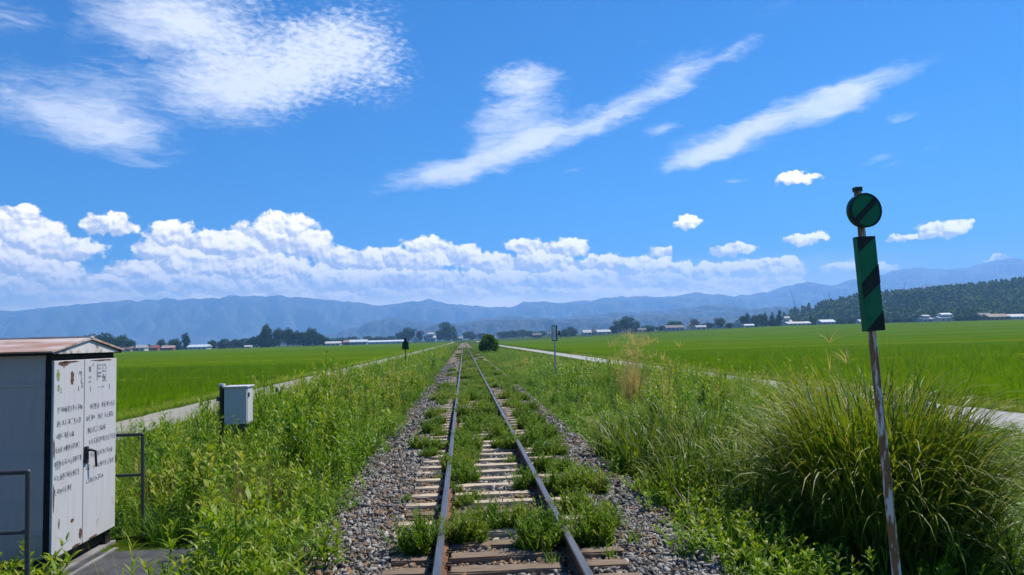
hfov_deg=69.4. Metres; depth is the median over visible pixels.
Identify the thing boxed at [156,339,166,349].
tree
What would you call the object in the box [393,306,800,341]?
mountain
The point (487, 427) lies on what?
weed clump
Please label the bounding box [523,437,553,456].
weed clump
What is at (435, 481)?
sleeper
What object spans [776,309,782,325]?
tree
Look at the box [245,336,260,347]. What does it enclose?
tree
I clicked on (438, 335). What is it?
tree
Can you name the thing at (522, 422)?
weed clump
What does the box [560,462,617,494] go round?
weed clump
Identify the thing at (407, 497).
weed clump
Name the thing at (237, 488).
leafy weed
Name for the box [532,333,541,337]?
house
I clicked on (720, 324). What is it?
tree
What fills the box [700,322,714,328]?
tree
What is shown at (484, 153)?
sky
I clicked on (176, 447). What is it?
leafy weed
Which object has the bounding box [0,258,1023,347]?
mountain
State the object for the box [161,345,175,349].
farm building
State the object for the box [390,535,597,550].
sleeper
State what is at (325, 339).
tree
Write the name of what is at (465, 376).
weed clump
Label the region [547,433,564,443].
weed clump
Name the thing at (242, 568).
leafy weed
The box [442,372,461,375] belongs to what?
weed clump
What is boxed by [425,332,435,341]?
house
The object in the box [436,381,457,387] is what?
weed clump
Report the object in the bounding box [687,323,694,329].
house
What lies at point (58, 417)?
equipment cabinet
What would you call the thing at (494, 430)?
weed clump
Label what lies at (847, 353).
dry grass
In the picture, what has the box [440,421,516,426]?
sleeper
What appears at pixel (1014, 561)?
tall grass
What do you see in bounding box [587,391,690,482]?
tall grass
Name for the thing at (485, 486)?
sleeper
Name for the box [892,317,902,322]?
tree
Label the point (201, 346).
farm building
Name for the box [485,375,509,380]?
weed clump
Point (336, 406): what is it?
bank weeds
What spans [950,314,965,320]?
tree
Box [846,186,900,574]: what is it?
track marker
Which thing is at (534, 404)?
weed clump
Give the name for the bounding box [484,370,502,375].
weed clump
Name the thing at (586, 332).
house
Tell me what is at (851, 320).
tree
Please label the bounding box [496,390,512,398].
weed clump
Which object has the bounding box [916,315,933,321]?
house
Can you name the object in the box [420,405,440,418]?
weed clump
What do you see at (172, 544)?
leafy weed
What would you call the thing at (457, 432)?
weed clump
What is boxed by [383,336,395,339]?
tree
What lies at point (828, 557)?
leafy weed
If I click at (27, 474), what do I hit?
railing
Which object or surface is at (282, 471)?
leafy weed
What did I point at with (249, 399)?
side door
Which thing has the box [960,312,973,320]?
tree
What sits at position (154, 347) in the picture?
house
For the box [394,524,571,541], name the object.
sleeper
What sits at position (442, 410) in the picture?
weed clump
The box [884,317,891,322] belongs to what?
tree
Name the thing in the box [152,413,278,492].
leafy weed
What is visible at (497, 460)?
sleeper
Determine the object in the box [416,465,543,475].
sleeper
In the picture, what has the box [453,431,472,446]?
weed clump
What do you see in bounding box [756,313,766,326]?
tree
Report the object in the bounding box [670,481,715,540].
dead branch
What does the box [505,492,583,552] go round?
weed clump
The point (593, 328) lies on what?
house
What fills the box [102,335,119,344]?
tree
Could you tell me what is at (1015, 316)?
farm building
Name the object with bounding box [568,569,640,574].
sleeper
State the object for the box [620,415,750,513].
tall grass
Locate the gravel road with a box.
[476,341,1023,430]
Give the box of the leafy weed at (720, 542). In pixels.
[653,500,768,565]
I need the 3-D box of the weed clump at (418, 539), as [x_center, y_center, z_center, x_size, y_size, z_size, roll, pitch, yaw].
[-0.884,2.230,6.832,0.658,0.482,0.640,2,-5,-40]
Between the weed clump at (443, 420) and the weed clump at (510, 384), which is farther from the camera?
the weed clump at (510, 384)
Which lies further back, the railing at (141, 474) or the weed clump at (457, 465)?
the weed clump at (457, 465)
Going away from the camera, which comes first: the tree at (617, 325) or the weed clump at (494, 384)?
the weed clump at (494, 384)
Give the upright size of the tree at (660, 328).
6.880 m
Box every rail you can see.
[431,348,462,574]
[465,344,593,574]
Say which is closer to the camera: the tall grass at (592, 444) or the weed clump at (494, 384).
the tall grass at (592, 444)
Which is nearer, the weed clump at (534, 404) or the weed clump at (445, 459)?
the weed clump at (445, 459)
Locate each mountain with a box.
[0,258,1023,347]
[281,279,1010,344]
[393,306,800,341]
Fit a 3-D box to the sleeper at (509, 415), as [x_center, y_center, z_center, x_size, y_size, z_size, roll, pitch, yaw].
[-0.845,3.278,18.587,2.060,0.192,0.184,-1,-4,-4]
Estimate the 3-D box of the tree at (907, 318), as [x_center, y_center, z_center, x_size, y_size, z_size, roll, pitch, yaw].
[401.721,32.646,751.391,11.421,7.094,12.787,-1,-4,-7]
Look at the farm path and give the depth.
30.20 m
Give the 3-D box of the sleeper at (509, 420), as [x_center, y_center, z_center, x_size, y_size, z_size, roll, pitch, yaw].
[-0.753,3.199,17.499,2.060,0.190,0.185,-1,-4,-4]
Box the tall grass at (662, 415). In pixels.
[615,369,722,451]
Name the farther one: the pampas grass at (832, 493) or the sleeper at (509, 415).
the sleeper at (509, 415)
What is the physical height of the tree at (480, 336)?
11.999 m
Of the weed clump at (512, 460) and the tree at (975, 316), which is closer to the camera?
the weed clump at (512, 460)
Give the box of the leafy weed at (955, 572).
[917,563,984,574]
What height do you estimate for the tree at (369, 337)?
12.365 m
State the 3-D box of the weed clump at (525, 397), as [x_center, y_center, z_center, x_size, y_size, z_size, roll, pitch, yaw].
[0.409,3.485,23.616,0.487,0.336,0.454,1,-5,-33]
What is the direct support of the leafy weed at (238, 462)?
on the ground at (120, 543)
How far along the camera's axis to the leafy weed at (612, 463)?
10.92 m
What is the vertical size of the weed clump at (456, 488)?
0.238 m
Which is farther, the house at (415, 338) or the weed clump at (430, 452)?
the house at (415, 338)
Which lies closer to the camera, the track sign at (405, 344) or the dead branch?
the dead branch
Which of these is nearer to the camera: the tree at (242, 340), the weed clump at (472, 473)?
the weed clump at (472, 473)
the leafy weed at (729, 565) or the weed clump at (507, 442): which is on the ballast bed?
the weed clump at (507, 442)
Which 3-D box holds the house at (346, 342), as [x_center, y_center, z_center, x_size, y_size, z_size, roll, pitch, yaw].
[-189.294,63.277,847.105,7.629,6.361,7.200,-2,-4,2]
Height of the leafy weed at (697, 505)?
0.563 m
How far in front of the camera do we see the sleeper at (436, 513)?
8.21 m
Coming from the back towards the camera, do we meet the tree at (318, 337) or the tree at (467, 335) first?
the tree at (467, 335)
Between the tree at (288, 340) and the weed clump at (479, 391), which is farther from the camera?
the tree at (288, 340)
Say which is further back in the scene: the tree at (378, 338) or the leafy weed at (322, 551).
the tree at (378, 338)
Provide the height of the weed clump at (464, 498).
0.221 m
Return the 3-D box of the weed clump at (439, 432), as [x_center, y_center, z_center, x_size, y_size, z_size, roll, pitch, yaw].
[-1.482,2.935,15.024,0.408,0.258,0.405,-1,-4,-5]
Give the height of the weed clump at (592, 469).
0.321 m
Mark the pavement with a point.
(106, 563)
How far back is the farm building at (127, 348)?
711.46 m
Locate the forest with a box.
[776,277,1023,325]
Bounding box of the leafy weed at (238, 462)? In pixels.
[180,432,286,508]
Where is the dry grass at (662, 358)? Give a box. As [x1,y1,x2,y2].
[654,337,689,405]
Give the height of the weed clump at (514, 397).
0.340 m
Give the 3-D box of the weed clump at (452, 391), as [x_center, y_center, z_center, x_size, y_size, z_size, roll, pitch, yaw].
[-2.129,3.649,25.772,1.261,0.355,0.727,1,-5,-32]
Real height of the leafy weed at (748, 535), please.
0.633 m
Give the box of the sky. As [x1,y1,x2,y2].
[0,0,1023,310]
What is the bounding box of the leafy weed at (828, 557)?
[774,539,877,574]
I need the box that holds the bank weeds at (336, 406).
[85,342,459,574]
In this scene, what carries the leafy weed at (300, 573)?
on the ground at (120, 543)
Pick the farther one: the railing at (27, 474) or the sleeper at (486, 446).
the sleeper at (486, 446)
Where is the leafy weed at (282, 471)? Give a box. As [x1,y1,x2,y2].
[229,445,338,515]
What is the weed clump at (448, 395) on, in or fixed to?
on the ballast bed
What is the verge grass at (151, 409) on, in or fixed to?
on the ground at (120, 543)
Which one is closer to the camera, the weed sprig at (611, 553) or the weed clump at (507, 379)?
the weed sprig at (611, 553)
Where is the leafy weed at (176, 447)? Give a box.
[144,421,233,504]
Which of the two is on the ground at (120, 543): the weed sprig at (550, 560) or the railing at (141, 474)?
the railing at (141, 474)
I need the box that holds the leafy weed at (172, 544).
[136,496,276,574]
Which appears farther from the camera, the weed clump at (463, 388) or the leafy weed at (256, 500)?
the weed clump at (463, 388)
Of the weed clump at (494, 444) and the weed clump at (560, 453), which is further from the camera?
the weed clump at (494, 444)
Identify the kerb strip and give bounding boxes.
[68,547,117,574]
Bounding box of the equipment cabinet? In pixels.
[0,336,123,574]
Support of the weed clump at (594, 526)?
on the ballast bed
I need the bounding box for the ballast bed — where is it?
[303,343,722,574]
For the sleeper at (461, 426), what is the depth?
16.41 m
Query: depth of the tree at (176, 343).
766.22 m
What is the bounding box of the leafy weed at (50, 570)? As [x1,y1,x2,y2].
[0,551,69,574]
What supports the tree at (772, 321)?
on the ground at (120, 543)
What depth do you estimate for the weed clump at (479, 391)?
25.07 m
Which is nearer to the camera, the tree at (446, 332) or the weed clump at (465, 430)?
the weed clump at (465, 430)
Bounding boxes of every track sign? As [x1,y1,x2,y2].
[402,338,408,367]
[551,325,559,376]
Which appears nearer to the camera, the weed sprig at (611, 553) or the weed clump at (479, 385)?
the weed sprig at (611, 553)
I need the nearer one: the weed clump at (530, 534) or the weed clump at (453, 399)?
the weed clump at (530, 534)
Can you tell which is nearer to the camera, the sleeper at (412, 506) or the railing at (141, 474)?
the railing at (141, 474)
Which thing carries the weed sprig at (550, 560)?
on the ballast bed
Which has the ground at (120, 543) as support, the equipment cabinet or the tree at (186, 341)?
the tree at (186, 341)
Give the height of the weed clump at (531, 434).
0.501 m
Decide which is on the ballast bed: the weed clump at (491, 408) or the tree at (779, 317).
the weed clump at (491, 408)
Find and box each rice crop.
[113,342,448,417]
[498,319,1023,410]
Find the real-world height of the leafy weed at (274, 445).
1.463 m
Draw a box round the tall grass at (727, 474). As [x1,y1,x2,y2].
[673,395,797,531]
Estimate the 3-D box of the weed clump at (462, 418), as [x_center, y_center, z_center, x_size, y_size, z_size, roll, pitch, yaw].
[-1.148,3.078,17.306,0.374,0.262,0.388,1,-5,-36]
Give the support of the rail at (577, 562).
on the ballast bed
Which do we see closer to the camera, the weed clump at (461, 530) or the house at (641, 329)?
the weed clump at (461, 530)
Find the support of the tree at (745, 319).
on the ground at (120, 543)
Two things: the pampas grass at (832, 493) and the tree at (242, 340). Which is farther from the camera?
the tree at (242, 340)
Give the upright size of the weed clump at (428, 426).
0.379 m
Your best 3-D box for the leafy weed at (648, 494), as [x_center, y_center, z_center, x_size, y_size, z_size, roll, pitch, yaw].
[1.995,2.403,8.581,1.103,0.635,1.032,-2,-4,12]
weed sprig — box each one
[326,539,348,552]
[537,548,563,562]
[602,540,618,557]
[622,520,643,542]
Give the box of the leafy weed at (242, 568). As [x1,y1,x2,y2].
[145,533,313,574]
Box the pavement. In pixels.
[65,547,225,574]
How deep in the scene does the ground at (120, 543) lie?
17.88 m
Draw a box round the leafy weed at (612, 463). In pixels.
[606,446,661,475]
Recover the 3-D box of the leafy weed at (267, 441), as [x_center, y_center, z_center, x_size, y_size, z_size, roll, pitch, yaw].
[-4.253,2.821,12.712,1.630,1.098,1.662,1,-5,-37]
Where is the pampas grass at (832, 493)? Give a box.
[693,322,1023,574]
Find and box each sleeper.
[382,556,629,574]
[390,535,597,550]
[391,543,623,566]
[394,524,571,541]
[398,512,581,529]
[406,494,575,509]
[406,503,572,518]
[411,486,560,499]
[415,478,548,491]
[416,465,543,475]
[416,473,561,484]
[420,460,533,471]
[423,454,552,464]
[424,449,533,459]
[430,431,524,438]
[434,428,526,434]
[437,443,527,449]
[438,445,532,452]
[439,440,524,444]
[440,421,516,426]
[442,424,516,428]
[444,413,511,418]
[446,418,518,423]
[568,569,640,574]
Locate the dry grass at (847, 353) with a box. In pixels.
[800,325,854,428]
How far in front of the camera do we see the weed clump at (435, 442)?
13.25 m
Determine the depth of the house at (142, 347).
722.05 m
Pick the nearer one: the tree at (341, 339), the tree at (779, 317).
the tree at (779, 317)
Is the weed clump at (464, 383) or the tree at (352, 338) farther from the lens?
the tree at (352, 338)
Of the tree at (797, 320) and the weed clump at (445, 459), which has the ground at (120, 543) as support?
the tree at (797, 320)
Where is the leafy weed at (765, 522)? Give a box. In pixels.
[668,497,798,555]
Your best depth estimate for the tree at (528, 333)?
1225.77 m
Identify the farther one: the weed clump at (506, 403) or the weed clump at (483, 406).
the weed clump at (506, 403)
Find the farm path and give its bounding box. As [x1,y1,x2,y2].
[116,342,452,439]
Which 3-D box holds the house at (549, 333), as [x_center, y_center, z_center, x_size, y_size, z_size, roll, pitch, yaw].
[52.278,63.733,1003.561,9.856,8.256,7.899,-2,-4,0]
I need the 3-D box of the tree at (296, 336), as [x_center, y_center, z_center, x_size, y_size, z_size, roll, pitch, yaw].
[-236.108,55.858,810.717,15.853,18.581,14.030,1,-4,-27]
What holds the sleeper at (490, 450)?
on the ballast bed
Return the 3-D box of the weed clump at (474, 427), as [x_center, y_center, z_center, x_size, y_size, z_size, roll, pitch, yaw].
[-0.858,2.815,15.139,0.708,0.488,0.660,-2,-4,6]
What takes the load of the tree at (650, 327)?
on the ground at (120, 543)
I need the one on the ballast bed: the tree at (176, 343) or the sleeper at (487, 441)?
the sleeper at (487, 441)
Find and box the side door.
[247,388,252,421]
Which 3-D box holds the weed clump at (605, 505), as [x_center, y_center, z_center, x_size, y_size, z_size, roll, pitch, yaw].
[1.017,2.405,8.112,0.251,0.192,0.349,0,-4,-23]
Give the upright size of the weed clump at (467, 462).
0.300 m
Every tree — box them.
[96,332,110,340]
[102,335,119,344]
[112,334,128,346]
[126,339,135,349]
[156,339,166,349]
[166,338,184,349]
[181,332,190,349]
[207,340,216,348]
[216,338,233,348]
[231,339,241,347]
[237,338,248,347]
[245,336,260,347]
[258,338,281,347]
[260,323,272,347]
[272,328,287,346]
[281,327,293,345]
[290,330,304,346]
[299,331,308,345]
[302,327,317,345]
[312,333,324,345]
[321,337,329,345]
[334,337,346,343]
[346,336,358,339]
[362,336,372,340]
[370,336,384,339]
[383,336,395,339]
[395,331,402,339]
[401,327,415,341]
[416,331,423,341]
[436,329,442,339]
[438,321,452,340]
[447,326,458,340]
[462,331,476,339]
[477,333,484,339]
[496,331,510,338]
[506,330,519,337]
[516,329,527,337]
[525,331,536,336]
[560,329,569,336]
[563,327,577,335]
[609,325,615,332]
[613,319,622,332]
[619,316,634,332]
[632,321,639,332]
[641,325,655,331]
[656,326,662,330]
[665,321,676,324]
[690,319,699,324]
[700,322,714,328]
[714,317,725,328]
[724,323,734,327]
[742,313,749,323]
[749,314,759,326]
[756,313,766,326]
[762,311,769,325]
[768,312,777,325]
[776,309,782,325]
[790,318,804,321]
[808,315,816,324]
[834,317,846,323]
[845,318,855,323]
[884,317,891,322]
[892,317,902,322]
[903,316,914,321]
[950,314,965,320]
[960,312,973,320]
[973,313,981,320]
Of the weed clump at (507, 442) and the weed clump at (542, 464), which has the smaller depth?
the weed clump at (542, 464)
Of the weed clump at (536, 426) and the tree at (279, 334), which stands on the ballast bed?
the weed clump at (536, 426)
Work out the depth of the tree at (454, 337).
1157.43 m
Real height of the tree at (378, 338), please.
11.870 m
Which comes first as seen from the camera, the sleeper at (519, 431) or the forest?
the sleeper at (519, 431)
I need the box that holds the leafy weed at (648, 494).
[636,464,734,523]
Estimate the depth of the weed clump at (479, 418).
16.65 m
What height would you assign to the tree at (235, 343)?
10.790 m
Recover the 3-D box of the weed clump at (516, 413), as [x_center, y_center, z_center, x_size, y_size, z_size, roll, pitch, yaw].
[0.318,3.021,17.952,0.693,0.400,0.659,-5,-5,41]
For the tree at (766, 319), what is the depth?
786.77 m
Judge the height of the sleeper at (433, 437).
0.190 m
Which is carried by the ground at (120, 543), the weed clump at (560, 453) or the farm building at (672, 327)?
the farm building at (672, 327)
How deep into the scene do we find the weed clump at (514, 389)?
25.03 m
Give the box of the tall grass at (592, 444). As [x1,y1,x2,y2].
[575,403,648,460]
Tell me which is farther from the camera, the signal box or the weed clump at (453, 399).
the weed clump at (453, 399)
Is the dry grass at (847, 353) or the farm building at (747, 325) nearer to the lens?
the dry grass at (847, 353)
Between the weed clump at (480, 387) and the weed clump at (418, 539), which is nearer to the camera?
the weed clump at (418, 539)
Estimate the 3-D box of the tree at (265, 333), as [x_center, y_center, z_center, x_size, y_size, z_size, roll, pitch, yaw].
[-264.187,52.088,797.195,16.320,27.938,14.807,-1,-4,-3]
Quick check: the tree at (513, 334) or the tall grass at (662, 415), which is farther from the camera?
the tree at (513, 334)
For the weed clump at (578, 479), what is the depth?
9.16 m
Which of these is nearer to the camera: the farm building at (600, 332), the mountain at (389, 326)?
the farm building at (600, 332)
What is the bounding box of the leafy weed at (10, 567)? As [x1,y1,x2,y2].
[0,532,82,574]
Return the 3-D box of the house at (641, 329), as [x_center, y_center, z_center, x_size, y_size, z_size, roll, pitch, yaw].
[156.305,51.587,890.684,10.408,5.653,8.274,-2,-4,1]
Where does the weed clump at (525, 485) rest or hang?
on the ballast bed
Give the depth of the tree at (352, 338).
1114.88 m
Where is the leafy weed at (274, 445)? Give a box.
[185,405,321,485]
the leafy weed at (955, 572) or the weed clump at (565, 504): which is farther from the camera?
the weed clump at (565, 504)
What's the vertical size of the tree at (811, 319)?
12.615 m
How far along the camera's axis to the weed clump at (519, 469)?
10.63 m
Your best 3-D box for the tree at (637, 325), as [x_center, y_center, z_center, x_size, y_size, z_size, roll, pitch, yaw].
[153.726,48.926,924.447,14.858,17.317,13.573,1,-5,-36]
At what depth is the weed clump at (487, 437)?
14.15 m
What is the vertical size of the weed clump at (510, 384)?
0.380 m
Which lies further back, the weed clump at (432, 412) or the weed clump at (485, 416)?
the weed clump at (432, 412)
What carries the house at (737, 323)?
on the ground at (120, 543)
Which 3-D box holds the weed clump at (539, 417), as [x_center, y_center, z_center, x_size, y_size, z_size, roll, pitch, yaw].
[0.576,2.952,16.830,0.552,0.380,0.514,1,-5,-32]
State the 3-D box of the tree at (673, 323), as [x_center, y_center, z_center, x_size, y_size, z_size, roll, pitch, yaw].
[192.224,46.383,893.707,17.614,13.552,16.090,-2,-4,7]
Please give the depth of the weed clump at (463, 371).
42.19 m
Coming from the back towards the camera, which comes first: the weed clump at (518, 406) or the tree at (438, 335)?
the tree at (438, 335)
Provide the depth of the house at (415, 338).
988.17 m
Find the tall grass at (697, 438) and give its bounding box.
[635,386,765,494]
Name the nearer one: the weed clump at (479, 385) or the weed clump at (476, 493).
the weed clump at (476, 493)
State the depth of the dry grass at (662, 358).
21.14 m
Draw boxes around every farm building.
[117,346,134,351]
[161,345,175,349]
[187,344,211,349]
[325,341,341,345]
[349,339,367,344]
[368,340,403,343]
[595,329,610,334]
[662,325,684,330]
[743,324,753,327]
[782,321,810,325]
[816,319,835,324]
[980,314,1008,319]
[1006,314,1023,319]
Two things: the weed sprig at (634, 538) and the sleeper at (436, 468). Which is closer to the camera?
the weed sprig at (634, 538)
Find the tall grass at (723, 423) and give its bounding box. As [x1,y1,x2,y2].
[664,388,766,461]
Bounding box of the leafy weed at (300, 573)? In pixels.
[207,555,332,574]
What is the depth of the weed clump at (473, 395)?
23.53 m
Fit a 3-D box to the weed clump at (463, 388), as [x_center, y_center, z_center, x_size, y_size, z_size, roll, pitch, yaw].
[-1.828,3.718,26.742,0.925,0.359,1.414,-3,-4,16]
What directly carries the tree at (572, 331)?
on the ground at (120, 543)
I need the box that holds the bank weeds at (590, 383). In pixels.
[471,343,1023,574]
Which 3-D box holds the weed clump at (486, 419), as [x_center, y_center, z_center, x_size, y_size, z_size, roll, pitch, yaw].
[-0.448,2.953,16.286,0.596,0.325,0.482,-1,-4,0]
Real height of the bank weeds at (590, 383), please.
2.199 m
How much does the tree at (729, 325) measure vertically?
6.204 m
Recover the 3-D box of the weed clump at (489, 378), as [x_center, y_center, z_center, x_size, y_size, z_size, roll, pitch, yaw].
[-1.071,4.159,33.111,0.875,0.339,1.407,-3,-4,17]
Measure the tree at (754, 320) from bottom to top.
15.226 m
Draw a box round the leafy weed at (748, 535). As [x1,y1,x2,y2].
[720,507,808,574]
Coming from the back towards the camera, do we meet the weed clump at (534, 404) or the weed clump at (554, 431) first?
the weed clump at (534, 404)
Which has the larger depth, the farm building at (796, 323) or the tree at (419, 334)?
the tree at (419, 334)
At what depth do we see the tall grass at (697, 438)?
10.43 m
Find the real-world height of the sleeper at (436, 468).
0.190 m
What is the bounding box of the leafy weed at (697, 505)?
[670,478,755,531]
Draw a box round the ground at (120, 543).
[100,328,1023,574]
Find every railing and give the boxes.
[0,469,30,574]
[115,433,144,537]
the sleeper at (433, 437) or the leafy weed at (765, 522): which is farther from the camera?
the sleeper at (433, 437)
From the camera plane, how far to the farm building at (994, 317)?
717.14 m
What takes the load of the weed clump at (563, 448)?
on the ballast bed
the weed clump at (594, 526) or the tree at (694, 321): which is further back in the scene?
the tree at (694, 321)
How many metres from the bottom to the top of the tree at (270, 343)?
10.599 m
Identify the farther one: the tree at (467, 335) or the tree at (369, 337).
the tree at (467, 335)
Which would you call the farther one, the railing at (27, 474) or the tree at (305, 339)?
the tree at (305, 339)
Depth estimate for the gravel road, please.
23.34 m
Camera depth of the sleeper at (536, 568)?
6.17 m
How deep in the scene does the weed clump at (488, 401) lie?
21.30 m
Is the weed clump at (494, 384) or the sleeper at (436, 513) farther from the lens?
the weed clump at (494, 384)
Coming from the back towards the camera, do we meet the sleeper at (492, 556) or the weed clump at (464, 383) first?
the weed clump at (464, 383)
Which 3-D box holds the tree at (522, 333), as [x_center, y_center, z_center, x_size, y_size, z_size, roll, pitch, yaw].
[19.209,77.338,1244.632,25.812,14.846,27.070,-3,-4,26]
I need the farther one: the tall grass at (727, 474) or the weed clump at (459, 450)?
the weed clump at (459, 450)
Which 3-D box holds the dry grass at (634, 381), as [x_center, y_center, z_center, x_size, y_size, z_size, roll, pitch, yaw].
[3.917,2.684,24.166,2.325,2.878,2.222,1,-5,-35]
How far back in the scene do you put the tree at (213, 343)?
777.83 m
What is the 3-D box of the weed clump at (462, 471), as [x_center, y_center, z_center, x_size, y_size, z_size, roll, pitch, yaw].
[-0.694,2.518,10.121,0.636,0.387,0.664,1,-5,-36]
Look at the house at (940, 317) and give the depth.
725.66 m
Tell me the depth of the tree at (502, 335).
1225.08 m
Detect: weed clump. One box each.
[378,500,451,555]
[399,491,412,502]
[407,432,428,449]
[415,417,445,433]
[416,443,440,458]
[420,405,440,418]
[423,434,448,449]
[426,390,461,400]
[429,412,447,424]
[430,386,455,391]
[430,425,447,435]
[434,393,449,402]
[435,502,495,543]
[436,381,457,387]
[436,387,463,393]
[436,407,450,412]
[436,458,483,484]
[438,448,479,470]
[441,478,463,492]
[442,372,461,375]
[444,455,473,474]
[449,393,469,402]
[450,400,482,416]
[450,425,474,439]
[452,443,483,462]
[452,489,475,507]
[453,369,471,373]
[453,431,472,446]
[453,431,484,452]
[454,385,471,391]
[454,445,474,460]
[454,455,476,471]
[455,379,475,385]
[455,413,486,433]
[455,425,477,436]
[456,373,473,378]
[456,415,467,423]
[458,465,482,481]
[459,380,478,385]
[460,385,494,391]
[464,375,485,380]
[464,386,481,400]
[466,485,486,499]
[466,491,511,529]
[467,383,491,388]
[468,400,492,415]
[470,388,490,394]
[470,410,484,424]
[472,379,491,382]
[473,412,492,418]
[480,398,493,404]
[480,432,493,440]
[481,392,495,401]
[481,401,497,415]
[482,377,495,382]
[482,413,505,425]
[482,414,503,425]
[482,417,505,431]
[482,417,516,439]
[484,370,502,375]
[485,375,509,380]
[485,381,504,387]
[489,434,502,447]
[491,376,517,383]
[495,428,529,451]
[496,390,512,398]
[496,492,543,528]
[498,380,514,388]
[502,399,513,406]
[502,453,516,462]
[504,385,524,394]
[504,461,542,490]
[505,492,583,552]
[506,394,521,400]
[507,411,538,429]
[509,405,537,417]
[510,399,529,415]
[514,424,551,446]
[514,463,526,474]
[520,392,529,400]
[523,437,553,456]
[524,396,543,410]
[527,417,547,431]
[529,409,546,422]
[530,447,560,473]
[534,421,560,439]
[541,460,574,495]
[546,436,572,454]
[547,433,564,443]
[547,441,563,455]
[549,454,578,473]
[552,483,594,514]
[555,465,602,493]
[558,461,595,477]
[558,488,621,546]
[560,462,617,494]
[595,503,631,528]
[597,500,614,510]
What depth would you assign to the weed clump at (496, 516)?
7.56 m
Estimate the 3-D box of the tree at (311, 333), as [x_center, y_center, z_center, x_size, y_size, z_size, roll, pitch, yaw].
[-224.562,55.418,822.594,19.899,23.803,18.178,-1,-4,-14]
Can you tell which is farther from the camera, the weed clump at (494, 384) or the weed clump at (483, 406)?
the weed clump at (494, 384)
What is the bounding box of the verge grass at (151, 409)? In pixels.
[116,352,1023,420]
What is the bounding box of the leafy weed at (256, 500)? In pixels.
[193,472,304,552]
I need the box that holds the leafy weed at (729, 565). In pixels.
[720,528,831,574]
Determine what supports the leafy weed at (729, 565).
on the ground at (120, 543)
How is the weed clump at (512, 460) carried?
on the ballast bed
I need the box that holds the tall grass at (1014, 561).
[975,479,1023,574]
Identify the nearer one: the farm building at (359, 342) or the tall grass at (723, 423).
the tall grass at (723, 423)
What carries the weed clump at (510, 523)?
on the ballast bed
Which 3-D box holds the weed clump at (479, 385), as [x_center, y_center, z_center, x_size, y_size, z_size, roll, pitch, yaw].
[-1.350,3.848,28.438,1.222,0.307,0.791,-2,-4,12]
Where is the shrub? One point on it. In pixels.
(489, 342)
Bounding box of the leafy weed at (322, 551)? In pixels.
[241,496,352,574]
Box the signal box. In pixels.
[216,384,254,457]
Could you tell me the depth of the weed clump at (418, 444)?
13.43 m
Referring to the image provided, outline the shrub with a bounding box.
[478,333,499,351]
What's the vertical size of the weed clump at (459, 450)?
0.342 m
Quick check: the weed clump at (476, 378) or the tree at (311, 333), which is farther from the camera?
the tree at (311, 333)
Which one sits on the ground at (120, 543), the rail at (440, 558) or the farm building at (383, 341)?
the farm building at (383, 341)
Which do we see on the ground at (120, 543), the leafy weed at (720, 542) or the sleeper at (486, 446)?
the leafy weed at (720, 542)
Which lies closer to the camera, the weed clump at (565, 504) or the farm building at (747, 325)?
the weed clump at (565, 504)
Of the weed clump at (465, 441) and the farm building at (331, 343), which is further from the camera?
the farm building at (331, 343)
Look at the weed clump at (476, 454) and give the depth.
11.80 m
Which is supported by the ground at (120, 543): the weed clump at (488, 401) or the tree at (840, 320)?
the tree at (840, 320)
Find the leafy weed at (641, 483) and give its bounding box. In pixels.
[619,467,675,495]
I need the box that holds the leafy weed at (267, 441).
[224,420,319,473]
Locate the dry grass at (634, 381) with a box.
[603,330,660,407]
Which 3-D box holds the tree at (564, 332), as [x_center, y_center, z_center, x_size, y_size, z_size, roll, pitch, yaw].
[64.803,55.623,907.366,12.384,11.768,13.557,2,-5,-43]
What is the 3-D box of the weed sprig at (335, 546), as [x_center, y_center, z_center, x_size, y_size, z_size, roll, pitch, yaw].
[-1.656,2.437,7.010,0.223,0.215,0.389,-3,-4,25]
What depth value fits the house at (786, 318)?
747.83 m
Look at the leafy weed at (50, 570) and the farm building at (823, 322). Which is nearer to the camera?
the leafy weed at (50, 570)
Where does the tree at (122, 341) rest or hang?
on the ground at (120, 543)
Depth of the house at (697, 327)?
810.69 m
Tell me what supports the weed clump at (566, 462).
on the ballast bed
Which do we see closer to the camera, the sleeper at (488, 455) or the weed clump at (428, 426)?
the sleeper at (488, 455)
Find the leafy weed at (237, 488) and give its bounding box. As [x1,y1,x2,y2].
[178,449,314,530]
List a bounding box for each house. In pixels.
[134,345,149,350]
[150,345,159,350]
[343,340,349,344]
[413,336,418,341]
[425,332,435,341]
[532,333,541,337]
[547,331,551,336]
[581,330,591,335]
[591,325,595,334]
[637,328,646,331]
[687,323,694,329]
[694,325,706,329]
[733,319,742,327]
[781,316,792,325]
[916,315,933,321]
[933,313,953,321]
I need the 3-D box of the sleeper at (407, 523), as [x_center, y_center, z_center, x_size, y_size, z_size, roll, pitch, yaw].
[-0.167,2.511,7.827,2.060,0.192,0.184,-1,-4,-3]
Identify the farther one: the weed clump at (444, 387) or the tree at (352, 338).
the tree at (352, 338)
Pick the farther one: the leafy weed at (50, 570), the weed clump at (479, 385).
the weed clump at (479, 385)
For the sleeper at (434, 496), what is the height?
0.194 m

